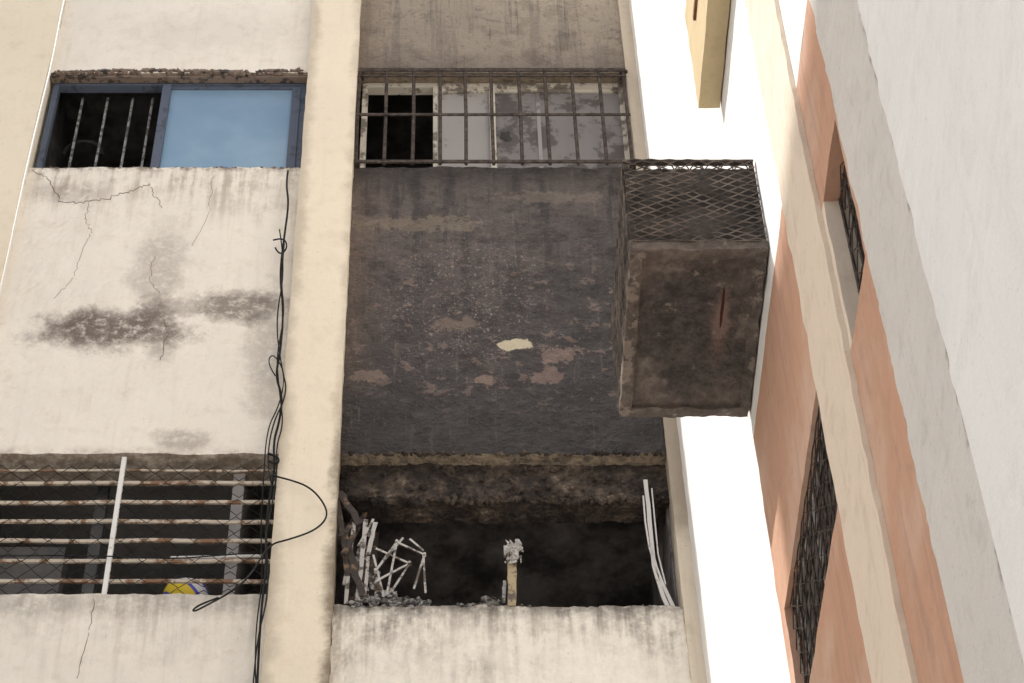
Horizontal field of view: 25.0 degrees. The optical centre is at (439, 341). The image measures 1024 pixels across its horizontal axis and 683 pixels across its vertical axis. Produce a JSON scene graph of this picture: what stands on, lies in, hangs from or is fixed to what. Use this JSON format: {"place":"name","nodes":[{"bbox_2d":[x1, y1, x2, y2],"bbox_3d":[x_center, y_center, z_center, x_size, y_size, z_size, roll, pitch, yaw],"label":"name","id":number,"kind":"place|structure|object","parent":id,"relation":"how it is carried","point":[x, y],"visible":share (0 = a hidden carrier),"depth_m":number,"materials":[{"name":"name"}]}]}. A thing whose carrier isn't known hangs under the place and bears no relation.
{"place":"outdoors","nodes":[
{"label":"outdoors","id":0,"kind":"place"},
{"bbox_2d":[704,0,781,436],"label":"white wall","id":1,"kind":"structure","parent":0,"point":[737,125],"depth_m":7.86,"materials":[{"name":"white paint"}]},
{"bbox_2d":[754,203,820,623],"bbox_3d":[1.207,0.203,7.089,0.304,0.854,1.055,0,-49,0],"label":"wall orange bay","id":2,"kind":"object","parent":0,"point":[786,415],"depth_m":7.05,"materials":[{"name":"orange paint"}]},
{"bbox_2d":[795,432,826,615],"bbox_3d":[1.093,0.621,6.584,0.012,0.460,0.920,0,-49,0],"label":"window bay frame","id":3,"kind":"object","parent":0,"point":[814,511],"visible":0.24,"depth_m":6.67,"materials":[{"name":"brown metal"}]},
{"bbox_2d":[797,0,846,208],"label":"wall orange bay","id":4,"kind":"object","parent":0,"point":[818,114],"depth_m":6.42,"materials":[{"name":"orange paint"}]},
{"bbox_2d":[845,181,850,207],"bbox_3d":[1.123,-0.298,6.033,0.012,0.590,0.280,0,-49,0],"label":"window bay frame","id":5,"kind":"object","parent":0,"point":[846,202],"visible":0.05,"depth_m":6.30,"materials":[{"name":"grey metal"}]},
{"bbox_2d":[838,159,864,294],"bbox_3d":[1.094,-0.298,6.031,0.024,0.594,0.283,0,-49,0],"label":"bay grille window","id":6,"kind":"structure","parent":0,"point":[848,228],"depth_m":6.12,"materials":[{"name":"black metal"}]},
{"label":"ground","id":7,"kind":"structure","parent":0,"visible":0},
{"bbox_2d":[0,0,65,284],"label":"pillar","id":8,"kind":"structure","parent":7,"relation":"on","point":[28,30],"depth_m":12.18,"materials":[{"name":"beige paint"}]},
{"bbox_2d":[0,0,65,295],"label":"white cable","id":9,"kind":"object","parent":8,"relation":"attached to","point":[27,166],"visible":1,"depth_m":11.69,"materials":[{"name":"paint"}]},
{"bbox_2d":[0,593,267,682],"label":"parapet","id":10,"kind":"structure","parent":7,"relation":"on","point":[153,638],"depth_m":9.31,"materials":[{"name":"beige paint"}]},
{"bbox_2d":[101,457,126,594],"bbox_3d":[-1.385,0.785,9.816,0.020,0.829,0.021,0,-49,0],"label":"window bar post","id":11,"kind":"object","parent":10,"relation":"on","point":[114,526],"depth_m":9.80,"materials":[{"name":"white metal"}]},
{"bbox_2d":[0,469,275,583],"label":"window bars","id":12,"kind":"object","parent":10,"relation":"on","point":[106,541],"depth_m":9.86,"materials":[{"name":"grey metal"}]},
{"bbox_2d":[0,464,275,594],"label":"wire net","id":13,"kind":"object","parent":12,"relation":"attached to","point":[131,528],"visible":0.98,"depth_m":9.81,"materials":[{"name":"brown metal"}]},
{"bbox_2d":[261,0,361,682],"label":"pillar","id":14,"kind":"structure","parent":7,"relation":"on","point":[299,616],"depth_m":10.44,"materials":[{"name":"beige paint"}]},
{"bbox_2d":[0,469,275,485],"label":"lintel","id":15,"kind":"structure","parent":14,"relation":"attached to","point":[45,476],"depth_m":10.22,"materials":[{"name":"beige paint"}]},
{"bbox_2d":[0,167,299,473],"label":"spandrel","id":16,"kind":"object","parent":14,"relation":"attached to","point":[89,378],"visible":0.93,"depth_m":10.82,"materials":[{"name":"beige paint"}]},
{"bbox_2d":[32,170,213,677],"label":"plaster cracks","id":17,"kind":"object","parent":16,"relation":"attached to","point":[150,282],"visible":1,"depth_m":11.32,"materials":[{"name":"grey paint"}]},
{"bbox_2d":[36,83,306,167],"bbox_3d":[-1.391,-1.095,12.070,1.358,0.879,0.060,0,-49,0],"label":"window frame","id":18,"kind":"object","parent":16,"relation":"attached to","point":[295,141],"visible":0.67,"depth_m":12.28,"materials":[{"name":"grey metal"}]},
{"bbox_2d":[160,90,291,167],"bbox_3d":[-1.111,-1.092,12.066,0.649,0.769,0.009,0,-49,0],"label":"blue window pane","id":19,"kind":"object","parent":18,"relation":"in","point":[228,128],"visible":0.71,"depth_m":12.08,"materials":[{"name":"blue glass"}]},
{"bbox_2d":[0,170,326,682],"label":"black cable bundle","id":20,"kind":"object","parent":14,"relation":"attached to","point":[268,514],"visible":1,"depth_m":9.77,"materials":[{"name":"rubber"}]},
{"bbox_2d":[358,0,624,90],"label":"spandrel top","id":21,"kind":"object","parent":14,"relation":"attached to","point":[490,34],"visible":0.91,"depth_m":12.61,"materials":[{"name":"paint"}]},
{"bbox_2d":[340,166,665,465],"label":"wall","id":22,"kind":"structure","parent":14,"relation":"attached to","point":[479,309],"depth_m":10.80,"materials":[{"name":"paint"}]},
{"bbox_2d":[353,68,635,168],"bbox_3d":[0.280,-1.161,12.026,1.451,0.848,0.067,0,-49,0],"label":"window grille","id":23,"kind":"object","parent":22,"relation":"attached to","point":[492,114],"depth_m":12.00,"materials":[{"name":"black metal"}]},
{"bbox_2d":[500,131,511,140],"bbox_3d":[0.349,-1.075,12.056,0.066,0.094,0.001,0,-49,0],"label":"soot hole in pane","id":24,"kind":"object","parent":23,"relation":"attached to","point":[505,136],"visible":1,"depth_m":12.05,"materials":[{"name":"grey glass"}]},
{"bbox_2d":[535,93,542,167],"bbox_3d":[0.525,-1.086,12.068,0.020,0.754,0.004,0,-49,0],"label":"curtain edge","id":25,"kind":"object","parent":23,"relation":"attached to","point":[539,129],"visible":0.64,"depth_m":12.10,"materials":[{"name":"fabric"}]},
{"bbox_2d":[360,83,629,168],"bbox_3d":[0.293,-1.088,12.077,1.409,0.879,0.060,0,-49,0],"label":"window frame","id":26,"kind":"object","parent":22,"relation":"attached to","point":[421,88],"visible":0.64,"depth_m":12.36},
{"bbox_2d":[437,94,490,168],"bbox_3d":[0.127,-1.081,12.069,0.277,0.749,0.006,0,-49,0],"label":"window pane frosted","id":27,"kind":"object","parent":26,"relation":"in","point":[479,147],"depth_m":12.10,"materials":[{"name":"grey glass"}]},
{"bbox_2d":[495,93,624,168],"bbox_3d":[0.627,-1.081,12.072,0.662,0.754,0.005,0,-49,0],"label":"window pane smoked","id":28,"kind":"object","parent":26,"relation":"in","point":[590,138],"depth_m":12.11,"materials":[{"name":"grey glass"}]},
{"bbox_2d":[339,463,668,524],"bbox_3d":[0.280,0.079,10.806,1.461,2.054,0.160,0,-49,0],"label":"burnt lintel beam","id":29,"kind":"structure","parent":14,"relation":"attached to","point":[436,509],"depth_m":10.07,"materials":[{"name":"black concrete"}]},
{"bbox_2d":[340,449,669,507],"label":"spalled plaster lumps","id":30,"kind":"object","parent":29,"relation":"attached to","point":[422,500],"visible":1,"depth_m":10.00,"materials":[{"name":"concrete"}]},
{"bbox_2d":[642,480,673,605],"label":"hanging plastic strips","id":31,"kind":"object","parent":29,"relation":"hanging from","point":[661,584],"visible":1,"depth_m":9.74,"materials":[{"name":"white plastic"}]},
{"bbox_2d":[335,509,678,606],"bbox_3d":[0.175,1.712,10.109,1.725,2.000,1.575,0,-49,0],"label":"balcony opening","id":32,"kind":"object","parent":14,"relation":"attached to","point":[608,563],"visible":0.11,"depth_m":10.73,"materials":[{"name":"black"}]},
{"bbox_2d":[329,604,690,682],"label":"parapet","id":33,"kind":"structure","parent":7,"relation":"on","point":[542,643],"depth_m":9.28,"materials":[{"name":"beige paint"}]},
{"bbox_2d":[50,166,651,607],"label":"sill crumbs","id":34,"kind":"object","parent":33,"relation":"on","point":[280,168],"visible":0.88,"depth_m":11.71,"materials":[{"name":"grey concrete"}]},
{"bbox_2d":[372,537,426,597],"bbox_3d":[-0.168,0.942,9.652,0.230,0.322,0.042,0,-49,0],"label":"bent metal frame","id":35,"kind":"object","parent":33,"relation":"on","point":[390,551],"visible":1,"depth_m":9.65,"materials":[{"name":"white metal"}]},
{"bbox_2d":[337,491,506,607],"bbox_3d":[-0.078,0.950,9.785,0.750,0.724,0.277,0,-49,0],"label":"burnt debris","id":36,"kind":"object","parent":33,"relation":"on","point":[359,570],"visible":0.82,"depth_m":9.67,"materials":[{"name":"grey wood"}]},
{"bbox_2d":[502,539,522,605],"bbox_3d":[0.308,0.960,9.643,0.098,0.406,0.066,0,-49,0],"label":"burnt post","id":37,"kind":"object","parent":33,"relation":"on","point":[511,552],"visible":1,"depth_m":9.64,"materials":[{"name":"beige wood"}]},
{"bbox_2d":[618,0,706,682],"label":"corner jamb","id":38,"kind":"object","parent":7,"relation":"on","point":[684,567],"visible":0.43,"depth_m":9.91,"materials":[{"name":"beige paint"}]},
{"bbox_2d":[629,0,789,682],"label":"sky","id":39,"kind":"structure","parent":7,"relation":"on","point":[742,636],"depth_m":8.89,"materials":[{"name":"white"}]},
{"bbox_2d":[610,158,767,417],"bbox_3d":[0.825,-0.179,7.777,0.457,0.491,0.742,0,-49,0],"label":"air conditioner cage","id":40,"kind":"object","parent":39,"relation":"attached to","point":[691,256],"visible":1,"depth_m":7.59,"materials":[{"name":"metal"}]},
{"bbox_2d":[745,0,918,682],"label":"pale pilaster wall","id":41,"kind":"structure","parent":7,"relation":"on","point":[888,653],"depth_m":6.11,"materials":[{"name":"beige paint"}]},
{"bbox_2d":[685,0,729,107],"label":"ledge","id":42,"kind":"object","parent":41,"relation":"attached to","point":[707,30],"visible":0.99,"depth_m":8.55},
{"bbox_2d":[693,0,696,20],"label":"ledge rust line","id":43,"kind":"object","parent":42,"relation":"attached to","point":[694,10],"visible":1,"depth_m":8.71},
{"bbox_2d":[809,506,870,682],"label":"wall orange bay","id":44,"kind":"object","parent":7,"relation":"on","point":[839,655],"depth_m":6.10,"materials":[{"name":"orange paint"}]},
{"bbox_2d":[782,608,809,682],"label":"orange bay wall","id":45,"kind":"structure","parent":44,"relation":"on","point":[793,655],"depth_m":6.96,"materials":[{"name":"orange paint"}]},
{"bbox_2d":[789,406,837,682],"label":"bay grille window","id":46,"kind":"structure","parent":44,"relation":"in","point":[822,483],"depth_m":6.64,"materials":[{"name":"black metal"}]},
{"bbox_2d":[801,442,837,669],"bbox_3d":[1.220,0.621,6.584,0.235,0.460,0.920,0,-49,0],"label":"dark window bay glass","id":47,"kind":"object","parent":44,"relation":"on","point":[824,526],"depth_m":6.68,"materials":[{"name":"black glass"}]},
{"bbox_2d":[851,255,962,682],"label":"orange bay wall","id":48,"kind":"structure","parent":7,"relation":"on","point":[929,630],"depth_m":5.28,"materials":[{"name":"orange paint"}]},
{"bbox_2d":[822,202,861,349],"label":"wall","id":49,"kind":"structure","parent":48,"relation":"on","point":[845,280],"depth_m":6.16,"materials":[{"name":"beige paint"}]},
{"bbox_2d":[834,115,865,254],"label":"orange bay wall","id":50,"kind":"structure","parent":48,"relation":"on","point":[851,189],"depth_m":5.92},
{"bbox_2d":[853,202,863,252],"bbox_3d":[1.234,-0.298,6.033,0.205,0.590,0.280,0,-49,0],"label":"dark window bay glass","id":51,"kind":"object","parent":48,"relation":"on","point":[858,228],"depth_m":6.22,"materials":[{"name":"grey glass"}]},
{"bbox_2d":[809,0,1023,682],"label":"wall","id":52,"kind":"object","parent":7,"relation":"on","point":[986,642],"depth_m":5.04,"materials":[{"name":"beige paint"}]},
{"bbox_2d":[858,0,1023,660],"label":"white wall","id":53,"kind":"structure","parent":7,"relation":"on","point":[949,74],"depth_m":4.49,"materials":[{"name":"white paint"}]},
{"bbox_2d":[778,0,805,85],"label":"white wall","id":54,"kind":"structure","parent":53,"relation":"on","point":[793,13],"depth_m":6.86,"materials":[{"name":"white paint"}]},
{"bbox_3d":[-2.322,5.764,12.666,7.357,14.800,10.700,0,-49,0],"label":"building body","id":55,"kind":"object","parent":7,"relation":"on","visible":0},
{"bbox_2d":[0,474,264,594],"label":"room","id":56,"kind":"object","parent":55,"relation":"in","point":[141,571],"visible":0.08,"depth_m":10.91,"materials":[{"name":"black"}]},
{"bbox_2d":[0,486,110,594],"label":"cupboards in room","id":57,"kind":"object","parent":56,"relation":"attached to","point":[39,571],"visible":0.2,"depth_m":10.02,"materials":[{"name":"paint"}]},
{"bbox_2d":[163,578,208,594],"bbox_3d":[-1.073,1.074,9.757,0.196,0.144,0.153,0,-49,0],"label":"beach ball","id":58,"kind":"object","parent":56,"relation":"in","point":[187,588],"visible":0.25,"depth_m":9.70,"materials":[{"name":"yellow plastic"}]},
{"bbox_2d":[171,554,263,558],"bbox_3d":[-0.943,0.914,9.774,0.393,0.026,0.016,0,-49,0],"label":"loose rail","id":59,"kind":"object","parent":56,"relation":"attached to","point":[243,556],"visible":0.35,"depth_m":9.77,"materials":[{"name":"grey metal"}]},
{"bbox_2d":[35,93,275,593],"bbox_3d":[-1.410,-0.088,12.492,1.420,2.160,1.975,0,-49,0],"label":"room","id":60,"kind":"object","parent":55,"relation":"in","point":[90,124],"depth_m":12.81,"materials":[{"name":"black"}]},
{"bbox_2d":[68,98,153,167],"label":"window inner bars","id":61,"kind":"object","parent":60,"relation":"attached to","point":[102,129],"depth_m":12.21,"materials":[{"name":"grey metal"}]},
{"bbox_2d":[61,140,102,156],"bbox_3d":[-1.881,-1.024,12.178,0.224,0.132,0.024,0,-49,0],"label":"fan ring in window","id":62,"kind":"object","parent":61,"relation":"attached to","point":[69,146],"visible":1,"depth_m":12.19,"materials":[{"name":"black rubber"}]},
{"bbox_2d":[50,0,312,90],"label":"spandrel top","id":63,"kind":"object","parent":60,"relation":"attached to","point":[252,36],"visible":0.87,"depth_m":12.63,"materials":[{"name":"beige paint"}]},
{"bbox_2d":[51,75,306,82],"bbox_3d":[-1.395,-1.409,12.365,1.370,0.022,0.038,0,-49,0],"label":"lintel shadow gap","id":64,"kind":"object","parent":63,"relation":"attached to","point":[179,79],"visible":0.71,"depth_m":12.35,"materials":[{"name":"concrete"}]},
{"bbox_2d":[52,67,306,77],"bbox_3d":[-1.395,-1.441,12.359,1.366,0.063,0.045,0,-49,0],"label":"crumbling lintel edge","id":65,"kind":"object","parent":63,"relation":"attached to","point":[224,72],"visible":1,"depth_m":12.35,"materials":[{"name":"concrete"}]},
{"bbox_2d":[358,91,432,168],"bbox_3d":[0.250,-0.088,12.492,1.575,2.160,1.975,0,-49,0],"label":"room","id":66,"kind":"object","parent":55,"relation":"attached to","point":[398,147],"depth_m":12.88,"materials":[{"name":"black"}]}
]}

